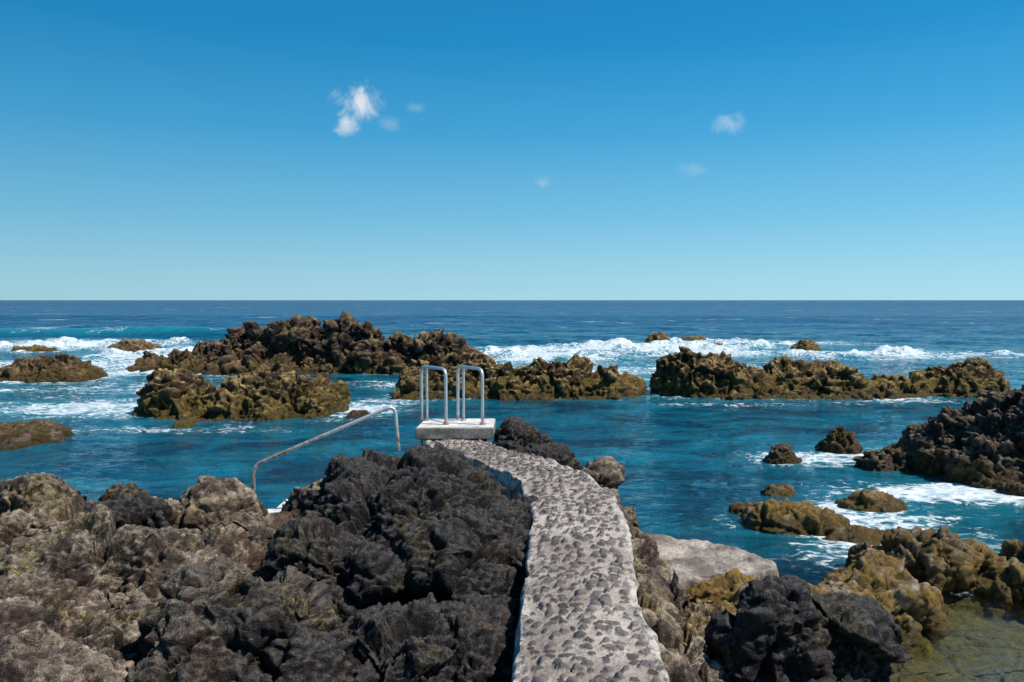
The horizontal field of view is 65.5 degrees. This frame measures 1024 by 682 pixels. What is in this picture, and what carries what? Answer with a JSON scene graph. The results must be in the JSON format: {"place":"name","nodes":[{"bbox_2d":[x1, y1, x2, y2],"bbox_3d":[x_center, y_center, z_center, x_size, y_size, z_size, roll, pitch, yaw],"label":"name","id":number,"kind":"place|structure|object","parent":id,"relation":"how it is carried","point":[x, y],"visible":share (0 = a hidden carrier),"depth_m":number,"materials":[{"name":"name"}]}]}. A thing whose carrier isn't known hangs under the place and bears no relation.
{"place":"outdoors","nodes":[
{"label":"outdoors","id":0,"kind":"place"},
{"bbox_2d":[0,416,1023,681],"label":"lava rock shore","id":1,"kind":"structure","parent":0,"point":[376,566],"depth_m":5.93,"materials":[{"name":"black stone"}]},
{"bbox_2d":[268,499,287,512],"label":"concrete steps","id":2,"kind":"structure","parent":1,"relation":"on","point":[278,508],"depth_m":11.59,"materials":[{"name":"white concrete"}]},
{"bbox_2d":[251,406,399,492],"bbox_3d":[-2.597,1.634,11.202,2.042,1.388,0.111,-1,3,-13],"label":"metal handrail","id":3,"kind":"object","parent":2,"relation":"attached to","point":[260,462],"visible":0.88,"depth_m":11.18,"materials":[{"name":"metal"}]},
{"bbox_2d":[650,534,778,592],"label":"concrete slab","id":4,"kind":"structure","parent":1,"relation":"on","point":[691,563],"depth_m":8.65,"materials":[{"name":"grey concrete"}]},
{"bbox_2d":[0,300,1023,679],"bbox_3d":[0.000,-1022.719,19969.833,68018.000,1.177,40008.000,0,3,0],"label":"sea water","id":5,"kind":"structure","parent":0,"point":[694,468],"depth_m":23.13,"materials":[{"name":"blue liquid"}]},
{"bbox_2d":[11,344,57,351],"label":"rock outcrop","id":6,"kind":"object","parent":5,"relation":"in","point":[36,348],"visible":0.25,"depth_m":48.71,"materials":[{"name":"brown stone"}]},
{"bbox_2d":[0,419,74,450],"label":"rock outcrop","id":7,"kind":"object","parent":5,"relation":"in","point":[16,435],"visible":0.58,"depth_m":17.82,"materials":[{"name":"brown stone"}]},
{"bbox_2d":[0,352,107,382],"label":"rock outcrop","id":8,"kind":"object","parent":5,"relation":"in","point":[62,367],"visible":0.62,"depth_m":31.71,"materials":[{"name":"brown stone"}]},
{"bbox_2d":[107,338,162,352],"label":"rock outcrop","id":9,"kind":"object","parent":5,"relation":"in","point":[132,345],"visible":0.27,"depth_m":46.60,"materials":[{"name":"brown stone"}]},
{"bbox_2d":[132,361,351,428],"bbox_3d":[-7.755,1.573,22.358,6.759,2.047,5.334,0,3,0],"label":"rock outcrop","id":10,"kind":"object","parent":5,"relation":"in","point":[185,397],"visible":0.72,"depth_m":21.75,"materials":[{"name":"brown stone"}]},
{"bbox_2d":[125,311,479,375],"bbox_3d":[-9.802,0.229,37.270,16.881,3.276,8.487,0,3,0],"label":"rock outcrop","id":11,"kind":"object","parent":5,"relation":"in","point":[346,342],"visible":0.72,"depth_m":35.34,"materials":[{"name":"brown stone"}]},
{"bbox_2d":[346,410,373,418],"bbox_3d":[-4.143,2.214,21.945,1.965,0.653,1.836,0,3,0],"label":"lava boulder","id":12,"kind":"object","parent":5,"relation":"in","point":[352,414],"visible":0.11,"depth_m":21.76,"materials":[{"name":"brown stone"}]},
{"bbox_2d":[425,439,487,441],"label":"concrete pier","id":13,"kind":"structure","parent":5,"relation":"in","point":[485,440],"depth_m":12.26,"materials":[{"name":"grey concrete"}]},
{"bbox_2d":[415,418,495,439],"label":"bathing platform","id":14,"kind":"structure","parent":13,"relation":"on","point":[453,429],"depth_m":12.14,"materials":[{"name":"white paint"}]},
{"bbox_2d":[420,365,485,445],"bbox_3d":[-0.957,1.772,12.722,0.556,2.756,1.152,-2,4,-39],"label":"pool ladder","id":15,"kind":"object","parent":14,"relation":"attached to","point":[427,367],"visible":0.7,"depth_m":12.79,"materials":[{"name":"metal"}]},
{"bbox_2d":[391,351,646,400],"bbox_3d":[0.352,1.338,27.209,9.370,1.982,4.682,0,3,0],"label":"rock outcrop","id":16,"kind":"object","parent":5,"relation":"in","point":[574,376],"visible":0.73,"depth_m":26.20,"materials":[{"name":"brown stone"}]},
{"bbox_2d":[642,331,669,342],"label":"rock outcrop","id":17,"kind":"object","parent":5,"relation":"in","point":[651,337],"visible":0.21,"depth_m":56.60,"materials":[{"name":"brown stone"}]},
{"bbox_2d":[679,335,706,340],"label":"rock outcrop","id":18,"kind":"object","parent":5,"relation":"in","point":[693,338],"visible":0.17,"depth_m":61.88,"materials":[{"name":"brown stone"}]},
{"bbox_2d":[762,443,802,463],"bbox_3d":[5.400,2.433,15.847,1.780,0.853,1.643,0,3,0],"label":"lava boulder","id":19,"kind":"object","parent":5,"relation":"in","point":[781,453],"visible":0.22,"depth_m":15.63,"materials":[{"name":"brown stone"}]},
{"bbox_2d":[790,339,821,350],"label":"rock outcrop","id":20,"kind":"object","parent":5,"relation":"in","point":[805,345],"visible":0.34,"depth_m":48.93,"materials":[{"name":"brown stone"}]},
{"bbox_2d":[649,346,1010,399],"bbox_3d":[10.909,1.232,27.599,13.191,2.182,5.884,0,3,0],"label":"rock outcrop","id":21,"kind":"object","parent":5,"relation":"in","point":[686,372],"visible":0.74,"depth_m":26.52,"materials":[{"name":"brown stone"}]},
{"bbox_2d":[815,425,862,453],"bbox_3d":[6.897,2.294,17.139,2.264,1.011,1.861,0,3,0],"label":"lava boulder","id":22,"kind":"object","parent":5,"relation":"in","point":[840,439],"visible":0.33,"depth_m":16.87,"materials":[{"name":"brown stone"}]},
{"bbox_2d":[853,444,912,473],"bbox_3d":[7.126,2.425,15.291,1.926,0.944,1.762,0,3,0],"label":"lava boulder","id":23,"kind":"object","parent":5,"relation":"in","point":[887,458],"visible":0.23,"depth_m":15.14,"materials":[{"name":"brown stone"}]},
{"bbox_2d":[891,384,1023,495],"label":"lava boulder","id":24,"kind":"object","parent":5,"relation":"in","point":[978,442],"visible":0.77,"depth_m":14.25,"materials":[{"name":"black stone"}]},
{"bbox_2d":[0,0,1023,299],"label":"sky","id":25,"kind":"structure","parent":0,"point":[150,149],"materials":[{"name":"blue"}]},
{"bbox_2d":[424,439,668,681],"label":"cobblestone path","id":26,"kind":"structure","parent":0,"point":[581,618],"depth_m":5.55,"materials":[{"name":"grey stone"}]},
{"bbox_2d":[908,670,1023,677],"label":"sea bed","id":27,"kind":"object","parent":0,"point":[982,675],"depth_m":11.48,"materials":[{"name":"stone"}]}
]}

